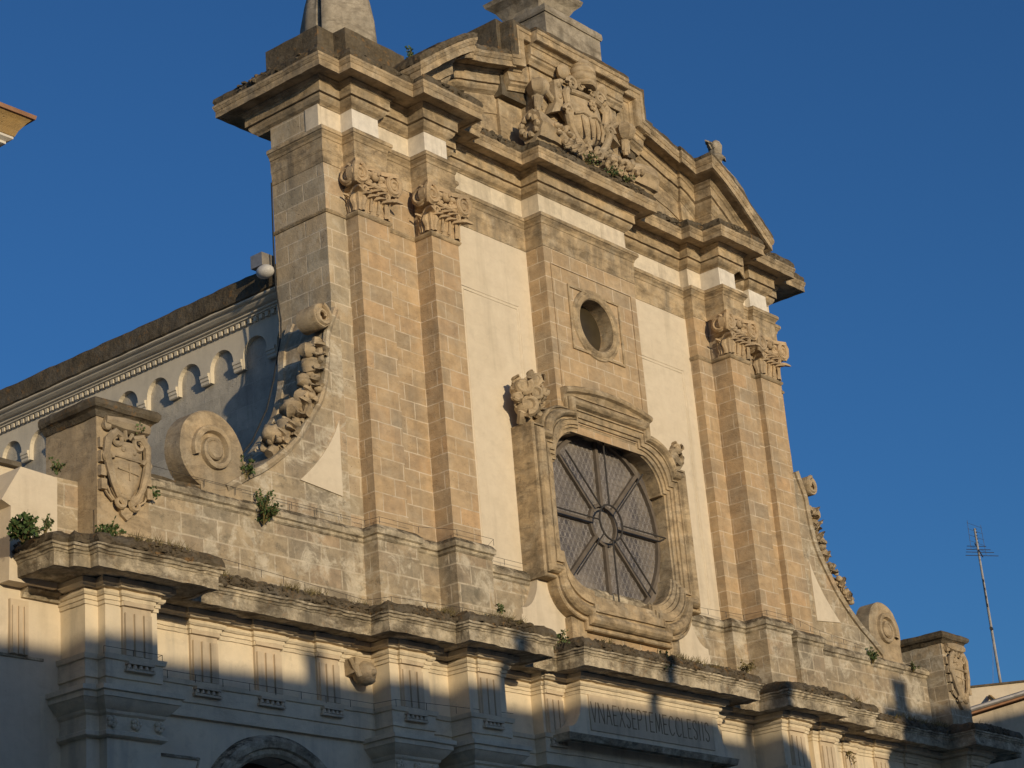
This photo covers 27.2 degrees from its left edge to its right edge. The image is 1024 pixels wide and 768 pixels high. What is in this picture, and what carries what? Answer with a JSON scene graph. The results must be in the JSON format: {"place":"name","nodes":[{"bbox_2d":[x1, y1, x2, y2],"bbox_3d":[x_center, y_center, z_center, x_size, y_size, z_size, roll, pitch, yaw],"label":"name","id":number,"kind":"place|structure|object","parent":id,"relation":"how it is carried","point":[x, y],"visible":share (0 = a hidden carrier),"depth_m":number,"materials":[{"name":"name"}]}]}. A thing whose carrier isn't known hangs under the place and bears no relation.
{"place":"outdoors","nodes":[
{"label":"outdoors","id":0,"kind":"place"},
{"bbox_2d":[0,102,36,146],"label":"roof eave","id":1,"kind":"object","parent":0,"point":[13,121],"depth_m":24.44,"materials":[{"name":"paint"}]},
{"bbox_2d":[0,0,1023,685],"label":"sky","id":2,"kind":"structure","parent":0,"point":[878,145],"materials":[{"name":"blue"}]},
{"bbox_2d":[483,0,582,21],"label":"pedestal","id":3,"kind":"object","parent":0,"point":[504,10],"visible":0.29,"depth_m":46.66,"materials":[{"name":"beige stone"}]},
{"bbox_2d":[969,680,1023,767],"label":"building","id":4,"kind":"structure","parent":0,"point":[999,704],"depth_m":57.14,"materials":[{"name":"beige paint"}]},
{"bbox_2d":[966,522,1001,682],"bbox_3d":[13.432,6.725,60.120,0.815,6.100,1.961,-21,-26,36],"label":"antenna","id":5,"kind":"object","parent":4,"relation":"attached to","point":[988,610],"visible":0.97,"depth_m":60.84,"materials":[{"name":"metal"}]},
{"label":"ground","id":6,"kind":"structure","parent":0,"visible":0},
{"bbox_2d":[0,3,1023,767],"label":"cathedral","id":7,"kind":"structure","parent":6,"relation":"on","point":[528,367],"depth_m":40.01,"materials":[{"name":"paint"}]},
{"bbox_2d":[6,510,45,544],"bbox_3d":[-6.887,2.030,29.974,0.615,0.413,0.519,-21,-26,36],"label":"wall plant","id":8,"kind":"object","parent":7,"relation":"on","point":[24,529],"depth_m":29.90,"materials":[{"name":"green plant"}]},
{"bbox_2d":[41,514,53,532],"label":"wall plant","id":9,"kind":"object","parent":7,"relation":"on","point":[47,523],"depth_m":30.34,"materials":[{"name":"green plant"}]},
{"bbox_2d":[48,457,66,474],"bbox_3d":[-6.771,1.217,31.533,0.248,0.289,0.339,9,-25,-33],"label":"wall plant","id":10,"kind":"object","parent":7,"relation":"on","point":[55,468],"depth_m":31.50,"materials":[{"name":"green plant"}]},
{"bbox_2d":[95,516,126,534],"bbox_3d":[-5.911,2.123,30.936,0.496,0.369,0.463,-21,-26,36],"label":"wall plant","id":11,"kind":"object","parent":7,"relation":"on","point":[110,528],"depth_m":30.86,"materials":[{"name":"green plant"}]},
{"bbox_2d":[135,421,144,433],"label":"wall plant","id":12,"kind":"object","parent":7,"relation":"on","point":[140,427],"depth_m":32.32,"materials":[{"name":"green plant"}]},
{"bbox_2d":[148,486,160,501],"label":"wall plant","id":13,"kind":"object","parent":7,"relation":"on","point":[156,494],"depth_m":32.85,"materials":[{"name":"green plant"}]},
{"bbox_2d":[240,453,255,478],"bbox_3d":[-4.340,1.333,34.729,0.295,0.464,0.278,-1,-21,-11],"label":"wall plant","id":14,"kind":"object","parent":7,"relation":"on","point":[249,468],"depth_m":34.69,"materials":[{"name":"green plant"}]},
{"bbox_2d":[250,251,273,278],"bbox_3d":[-4.554,-2.157,39.108,0.540,0.550,0.470,-21,-26,36],"label":"floodlight","id":15,"kind":"object","parent":7,"relation":"attached to","point":[262,263],"visible":1,"depth_m":39.09,"materials":[{"name":"white plastic"}]},
{"bbox_2d":[242,182,281,453],"bbox_3d":[-4.720,-1.117,37.706,0.193,6.214,1.934,-18,-24,30],"label":"cable","id":16,"kind":"object","parent":7,"relation":"attached to","point":[247,447],"visible":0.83,"depth_m":38.50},
{"bbox_2d":[254,487,282,524],"bbox_3d":[-4.029,1.982,34.752,0.488,0.661,0.519,5,-23,-25],"label":"wall plant","id":17,"kind":"object","parent":7,"relation":"on","point":[266,513],"depth_m":34.69,"materials":[{"name":"green plant"}]},
{"bbox_2d":[299,0,376,42],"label":"finial","id":18,"kind":"object","parent":7,"relation":"on","point":[355,16],"visible":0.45,"depth_m":41.03,"materials":[{"name":"beige stone"}]},
{"bbox_2d":[405,45,413,66],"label":"wall plant","id":19,"kind":"object","parent":7,"relation":"on","point":[410,55],"depth_m":41.45,"materials":[{"name":"green plant"}]},
{"bbox_2d":[496,603,505,613],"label":"wall plant","id":20,"kind":"object","parent":7,"relation":"on","point":[500,609],"depth_m":37.20,"materials":[{"name":"green plant"}]},
{"bbox_2d":[557,628,570,645],"bbox_3d":[0.894,4.581,38.098,0.318,0.383,0.324,-12,-22,19],"label":"wall plant","id":21,"kind":"object","parent":7,"relation":"on","point":[562,638],"depth_m":38.11,"materials":[{"name":"green plant"}]},
{"bbox_2d":[581,150,598,164],"bbox_3d":[1.553,-4.705,44.382,0.553,0.245,0.557,-9,-21,11],"label":"wall plant","id":22,"kind":"object","parent":7,"relation":"on","point":[588,160],"depth_m":44.34,"materials":[{"name":"green plant"}]},
{"bbox_2d":[604,166,622,176],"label":"wall plant","id":23,"kind":"object","parent":7,"relation":"on","point":[611,172],"depth_m":44.91,"materials":[{"name":"green plant"}]},
{"bbox_2d":[622,175,635,182],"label":"wall plant","id":24,"kind":"object","parent":7,"relation":"on","point":[627,179],"depth_m":45.24,"materials":[{"name":"green plant"}]},
{"bbox_2d":[705,141,749,201],"bbox_3d":[5.086,-4.525,51.402,1.482,3.041,1.553,-21,-26,36],"label":"finial","id":25,"kind":"object","parent":7,"relation":"on","point":[715,147],"visible":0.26,"depth_m":51.67,"materials":[{"name":"beige stone"}]},
{"bbox_2d":[737,659,755,672],"bbox_3d":[4.716,5.706,42.774,0.411,0.304,0.372,-21,-26,36],"label":"wall plant","id":26,"kind":"object","parent":7,"relation":"on","point":[747,668],"depth_m":42.73,"materials":[{"name":"green plant"}]},
{"bbox_2d":[846,751,856,765],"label":"wall plant","id":27,"kind":"object","parent":7,"relation":"on","point":[848,752],"depth_m":46.81,"materials":[{"name":"green plant"}]},
{"bbox_2d":[865,647,878,663],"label":"wall plant","id":28,"kind":"object","parent":7,"relation":"on","point":[873,656],"depth_m":48.87,"materials":[{"name":"green plant"}]},
{"bbox_2d":[910,661,919,671],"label":"wall plant","id":29,"kind":"object","parent":7,"relation":"on","point":[912,667],"depth_m":50.20,"materials":[{"name":"green plant"}]}
]}

